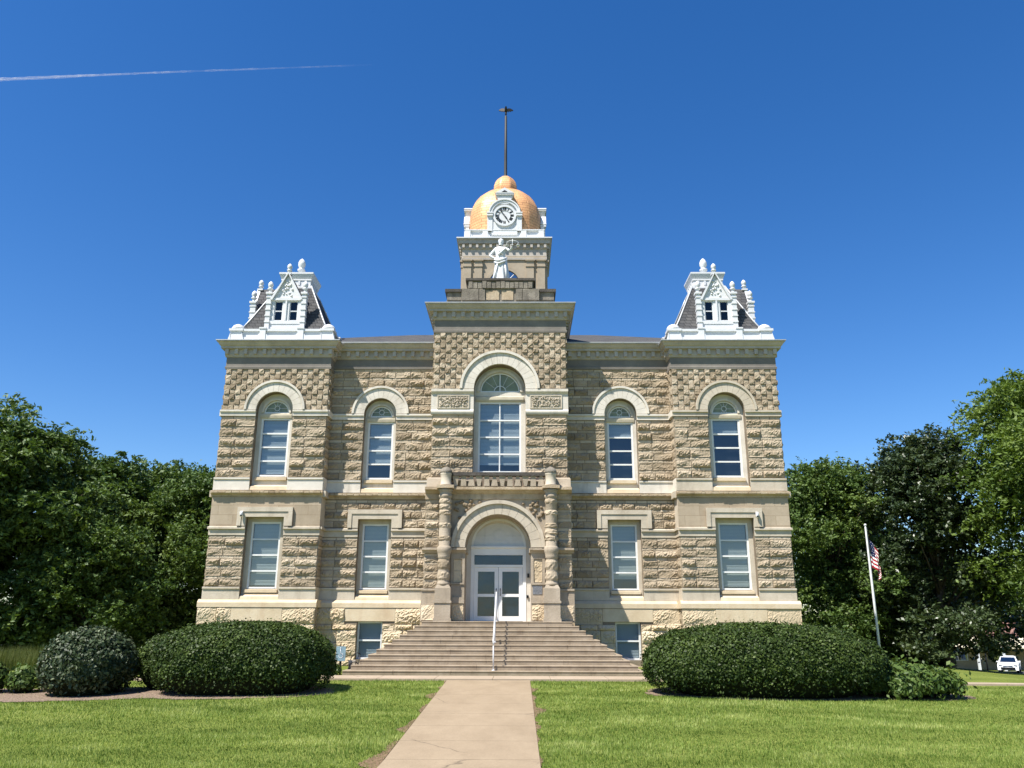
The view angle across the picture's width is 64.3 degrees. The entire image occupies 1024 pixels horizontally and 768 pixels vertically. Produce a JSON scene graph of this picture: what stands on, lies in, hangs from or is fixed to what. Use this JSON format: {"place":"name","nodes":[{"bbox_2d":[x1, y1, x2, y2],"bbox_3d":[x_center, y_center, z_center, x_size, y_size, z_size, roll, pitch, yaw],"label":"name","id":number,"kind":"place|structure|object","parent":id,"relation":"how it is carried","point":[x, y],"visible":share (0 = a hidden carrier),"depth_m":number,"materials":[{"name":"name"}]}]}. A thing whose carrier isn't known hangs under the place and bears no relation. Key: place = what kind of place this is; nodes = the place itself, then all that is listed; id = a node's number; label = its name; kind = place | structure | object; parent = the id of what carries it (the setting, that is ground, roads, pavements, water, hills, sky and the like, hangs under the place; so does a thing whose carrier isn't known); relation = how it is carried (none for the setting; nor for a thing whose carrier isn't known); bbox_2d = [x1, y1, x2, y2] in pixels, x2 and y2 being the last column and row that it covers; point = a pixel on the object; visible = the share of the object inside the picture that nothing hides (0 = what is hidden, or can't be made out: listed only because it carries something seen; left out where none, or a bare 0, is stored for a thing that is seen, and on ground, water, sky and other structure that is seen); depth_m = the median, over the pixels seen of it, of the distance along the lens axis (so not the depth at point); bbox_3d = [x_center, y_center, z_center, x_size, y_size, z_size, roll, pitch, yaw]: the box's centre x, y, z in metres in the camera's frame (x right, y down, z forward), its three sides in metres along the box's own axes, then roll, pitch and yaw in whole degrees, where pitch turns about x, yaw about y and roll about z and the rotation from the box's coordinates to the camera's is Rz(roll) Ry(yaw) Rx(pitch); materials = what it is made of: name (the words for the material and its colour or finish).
{"place":"outdoors","nodes":[
{"label":"outdoors","id":0,"kind":"place"},
{"bbox_2d":[0,643,48,670],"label":"ornamental grass","id":1,"kind":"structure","parent":0,"point":[30,657],"depth_m":32.27,"materials":[{"name":"green plant"}]},
{"bbox_2d":[334,663,341,674],"bbox_3d":[-5.304,8.420,24.182,0.592,0.434,0.511,0,-16,0],"label":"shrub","id":2,"kind":"object","parent":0,"point":[339,670],"visible":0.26,"depth_m":24.03,"materials":[{"name":"green plant"}]},
{"bbox_2d":[377,680,540,767],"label":"path","id":3,"kind":"structure","parent":0,"point":[473,724],"depth_m":14.34,"materials":[{"name":"concrete"}]},
{"bbox_2d":[0,663,1023,767],"bbox_3d":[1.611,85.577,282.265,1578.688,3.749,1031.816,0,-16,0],"label":"ground","id":4,"kind":"structure","parent":0,"point":[989,676],"depth_m":14.81,"materials":[{"name":"green plant"}]},
{"bbox_2d":[0,392,135,653],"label":"deciduous tree","id":5,"kind":"object","parent":4,"relation":"on","point":[29,449],"visible":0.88,"depth_m":41.24,"materials":[{"name":"green plant"}]},
{"bbox_2d":[0,450,170,645],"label":"deciduous tree","id":6,"kind":"object","parent":4,"relation":"on","point":[122,470],"visible":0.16,"depth_m":48.82,"materials":[{"name":"green plant"}]},
{"bbox_2d":[5,504,179,652],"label":"deciduous tree","id":7,"kind":"object","parent":4,"relation":"on","point":[120,555],"visible":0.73,"depth_m":41.28,"materials":[{"name":"green plant"}]},
{"bbox_2d":[114,457,207,645],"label":"deciduous tree","id":8,"kind":"object","parent":4,"relation":"on","point":[164,471],"visible":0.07,"depth_m":53.16,"materials":[{"name":"green plant"}]},
{"bbox_2d":[0,686,334,701],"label":"mulch bed","id":9,"kind":"object","parent":4,"relation":"on","point":[6,694],"visible":0.47,"depth_m":19.27,"materials":[{"name":"brown soil"}]},
{"bbox_2d":[0,661,9,690],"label":"shrub","id":10,"kind":"object","parent":9,"relation":"on","point":[2,669],"visible":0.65,"depth_m":20.42,"materials":[{"name":"green plant"}]},
{"bbox_2d":[0,662,41,692],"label":"shrub","id":11,"kind":"object","parent":9,"relation":"on","point":[21,678],"visible":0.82,"depth_m":20.19,"materials":[{"name":"green plant"}]},
{"bbox_2d":[32,623,139,696],"bbox_3d":[-10.451,6.831,20.185,2.387,1.818,2.463,0,-16,0],"label":"glossy shrub","id":12,"kind":"object","parent":9,"relation":"on","point":[92,660],"visible":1,"depth_m":19.44,"materials":[{"name":"green plant"}]},
{"bbox_2d":[133,626,177,689],"bbox_3d":[-8.672,7.146,21.208,2.269,1.635,2.211,0,-16,0],"label":"clipped hedge","id":13,"kind":"object","parent":9,"relation":"on","point":[145,651],"visible":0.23,"depth_m":20.49,"materials":[{"name":"green plant"}]},
{"bbox_2d":[149,617,339,694],"bbox_3d":[-6.623,6.755,20.339,4.576,1.921,3.046,0,-16,0],"label":"clipped hedge","id":14,"kind":"object","parent":9,"relation":"on","point":[250,657],"visible":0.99,"depth_m":19.20,"materials":[{"name":"green plant"}]},
{"bbox_2d":[125,464,215,640],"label":"deciduous tree","id":15,"kind":"object","parent":4,"relation":"on","point":[186,503],"visible":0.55,"depth_m":47.13,"materials":[{"name":"green plant"}]},
{"bbox_2d":[336,646,345,673],"bbox_3d":[-5.139,8.281,24.439,0.280,0.800,0.086,0,-16,0],"label":"parking sign","id":16,"kind":"object","parent":4,"relation":"on","point":[341,652],"visible":0.98,"depth_m":24.47,"materials":[{"name":"blue metal"}]},
{"bbox_2d":[348,652,359,668],"bbox_3d":[-4.771,8.401,24.609,0.399,0.599,0.246,0,-16,0],"label":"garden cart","id":17,"kind":"object","parent":4,"relation":"on","point":[351,662],"visible":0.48,"depth_m":24.56,"materials":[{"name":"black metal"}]},
{"bbox_2d":[358,681,545,767],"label":"bare soil","id":18,"kind":"structure","parent":4,"relation":"on","point":[377,762],"depth_m":13.18,"materials":[{"name":"brown soil"}]},
{"bbox_2d":[342,621,642,675],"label":"entrance steps","id":19,"kind":"structure","parent":4,"relation":"on","point":[460,648],"depth_m":25.06,"materials":[{"name":"stone"}]},
{"bbox_2d":[492,592,496,670],"bbox_3d":[-0.538,7.714,25.718,0.100,2.352,3.212,0,-16,0],"label":"handrail","id":20,"kind":"object","parent":19,"relation":"on","point":[494,628],"visible":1,"depth_m":25.60,"materials":[{"name":"silver metal"}]},
{"bbox_2d":[196,106,801,666],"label":"courthouse","id":21,"kind":"structure","parent":4,"relation":"on","point":[518,448],"depth_m":30.48,"materials":[{"name":"stone"}]},
{"bbox_2d":[246,522,280,588],"bbox_3d":[-9.013,6.235,29.731,1.080,2.380,0.165,0,-16,0],"label":"window","id":22,"kind":"structure","parent":21,"relation":"in","point":[264,569],"depth_m":29.76,"materials":[{"name":"glass"}]},
{"bbox_2d":[257,419,289,476],"bbox_3d":[-9.001,2.405,30.875,1.080,2.235,0.165,0,-16,0],"label":"window","id":23,"kind":"structure","parent":21,"relation":"in","point":[271,431],"depth_m":30.92,"materials":[{"name":"glass"}]},
{"bbox_2d":[356,621,381,658],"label":"window","id":24,"kind":"structure","parent":21,"relation":"in","point":[370,639],"depth_m":29.36,"materials":[{"name":"glass"}]},
{"bbox_2d":[360,524,388,589],"bbox_3d":[-5.098,6.414,30.303,0.980,2.380,0.165,0,-16,0],"label":"window","id":25,"kind":"structure","parent":21,"relation":"in","point":[374,574],"depth_m":30.34,"materials":[{"name":"glass"}]},
{"bbox_2d":[366,422,393,479],"bbox_3d":[-5.086,2.583,31.447,0.980,2.235,0.165,0,-16,0],"label":"window","id":26,"kind":"structure","parent":21,"relation":"in","point":[377,437],"depth_m":31.54,"materials":[{"name":"glass"}]},
{"bbox_2d":[474,567,497,620],"bbox_3d":[-0.913,7.382,28.681,0.849,1.830,0.133,0,-16,0],"label":"door","id":27,"kind":"structure","parent":21,"relation":"in","point":[476,569],"depth_m":28.69,"materials":[{"name":"paint"}]},
{"bbox_2d":[478,402,520,471],"bbox_3d":[-0.463,2.006,30.566,1.600,2.700,0.165,0,-16,0],"label":"window","id":28,"kind":"structure","parent":21,"relation":"in","point":[499,433],"depth_m":30.66,"materials":[{"name":"glass"}]},
{"bbox_2d":[491,271,516,277],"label":"tower window","id":29,"kind":"structure","parent":21,"relation":"in","point":[512,275],"depth_m":39.72,"materials":[{"name":"blue glass"}]},
{"bbox_2d":[489,239,519,277],"bbox_3d":[-0.296,-4.926,32.692,1.248,2.000,0.708,0,-16,0],"label":"statue","id":30,"kind":"object","parent":21,"relation":"on","point":[501,270],"visible":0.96,"depth_m":32.55,"materials":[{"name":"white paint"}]},
{"bbox_2d":[498,567,522,620],"bbox_3d":[-0.052,7.383,28.674,0.849,1.830,0.133,0,-16,0],"label":"door","id":31,"kind":"structure","parent":21,"relation":"in","point":[501,569],"depth_m":28.68,"materials":[{"name":"paint"}]},
{"bbox_2d":[607,423,634,479],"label":"window","id":32,"kind":"structure","parent":21,"relation":"in","point":[614,430],"depth_m":31.50,"materials":[{"name":"paint"}]},
{"bbox_2d":[610,525,638,589],"bbox_3d":[4.162,6.420,30.225,0.980,2.380,0.165,0,-16,0],"label":"window","id":33,"kind":"structure","parent":21,"relation":"in","point":[619,553],"depth_m":30.30,"materials":[{"name":"glass"}]},
{"bbox_2d":[615,622,641,659],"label":"window","id":34,"kind":"structure","parent":21,"relation":"in","point":[627,634],"depth_m":29.27,"materials":[{"name":"glass"}]},
{"bbox_2d":[711,419,742,476],"bbox_3d":[8.079,2.416,30.731,1.080,2.235,0.165,0,-16,0],"label":"window","id":35,"kind":"structure","parent":21,"relation":"in","point":[718,426],"depth_m":30.89,"materials":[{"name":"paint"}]},
{"bbox_2d":[718,523,751,589],"bbox_3d":[8.066,6.247,29.586,1.080,2.380,0.165,0,-16,0],"label":"window","id":36,"kind":"structure","parent":21,"relation":"in","point":[730,559],"depth_m":29.63,"materials":[{"name":"glass"}]},
{"bbox_2d":[645,688,976,700],"bbox_3d":[7.285,7.628,20.113,8.040,0.141,2.880,0,-16,0],"label":"mulch bed","id":37,"kind":"object","parent":4,"relation":"on","point":[655,691],"visible":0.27,"depth_m":19.46,"materials":[{"name":"brown soil"}]},
{"bbox_2d":[640,618,890,698],"bbox_3d":[6.247,6.769,20.214,6.176,1.952,3.198,0,-16,0],"label":"clipped hedge","id":38,"kind":"object","parent":37,"relation":"on","point":[775,660],"visible":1,"depth_m":19.05,"materials":[{"name":"green plant"}]},
{"bbox_2d":[859,650,977,699],"bbox_3d":[9.700,7.130,20.014,3.085,1.133,2.287,0,-16,0],"label":"leafy shrub","id":39,"kind":"object","parent":37,"relation":"on","point":[911,681],"visible":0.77,"depth_m":19.34,"materials":[{"name":"green plant"}]},
{"bbox_2d":[785,451,912,659],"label":"deciduous tree","id":40,"kind":"object","parent":4,"relation":"on","point":[824,500],"visible":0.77,"depth_m":48.47,"materials":[{"name":"green plant"}]},
{"bbox_2d":[820,517,916,662],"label":"deciduous tree","id":41,"kind":"object","parent":4,"relation":"on","point":[889,655],"visible":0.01,"depth_m":61.11,"materials":[{"name":"green plant"}]},
{"bbox_2d":[864,524,880,646],"bbox_3d":[15.185,8.766,34.297,0.280,5.728,0.273,0,-16,0],"label":"flagpole","id":42,"kind":"object","parent":4,"relation":"on","point":[873,595],"visible":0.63,"depth_m":34.30,"materials":[{"name":"metal"}]},
{"bbox_2d":[869,540,880,579],"bbox_3d":[15.416,7.432,34.634,0.336,1.756,0.275,0,-16,0],"label":"flag","id":43,"kind":"object","parent":42,"relation":"attached to","point":[874,557],"visible":1,"depth_m":34.63,"materials":[{"name":"multicoloured fabric"}]},
{"bbox_2d":[793,493,953,631],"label":"deciduous tree","id":44,"kind":"object","parent":4,"relation":"on","point":[807,572],"visible":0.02,"depth_m":54.63,"materials":[{"name":"green plant"}]},
{"bbox_2d":[872,598,961,667],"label":"evergreen tree","id":45,"kind":"object","parent":4,"relation":"on","point":[894,613],"visible":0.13,"depth_m":47.06,"materials":[{"name":"green plant"}]},
{"bbox_2d":[847,422,1023,668],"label":"deciduous tree","id":46,"kind":"object","parent":4,"relation":"on","point":[910,469],"visible":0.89,"depth_m":45.10,"materials":[{"name":"green plant"}]},
{"bbox_2d":[933,367,1023,602],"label":"deciduous tree","id":47,"kind":"object","parent":4,"relation":"on","point":[1000,479],"visible":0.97,"depth_m":41.92,"materials":[{"name":"green plant"}]},
{"bbox_2d":[944,549,1023,619],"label":"deciduous tree","id":48,"kind":"object","parent":4,"relation":"on","point":[1015,606],"visible":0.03,"depth_m":101.75,"materials":[{"name":"green plant"}]},
{"bbox_2d":[955,623,1023,670],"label":"house","id":49,"kind":"structure","parent":4,"relation":"on","point":[965,663],"depth_m":90.54,"materials":[{"name":"beige"}]},
{"bbox_2d":[955,649,967,660],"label":"window","id":50,"kind":"structure","parent":49,"relation":"in","point":[958,658],"depth_m":90.94,"materials":[{"name":"white paint"}]},
{"bbox_2d":[0,0,1023,617],"label":"sky","id":51,"kind":"structure","parent":0,"point":[857,164],"materials":[{"name":"blue"}]},
{"bbox_2d":[134,675,1023,685],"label":"sidewalk","id":52,"kind":"structure","parent":0,"point":[530,678],"depth_m":22.72,"materials":[{"name":"concrete"}]},
{"bbox_2d":[996,655,1020,672],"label":"parked car","id":53,"kind":"object","parent":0,"point":[1006,662],"visible":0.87,"depth_m":81.43,"materials":[{"name":"white paint"}]}
]}

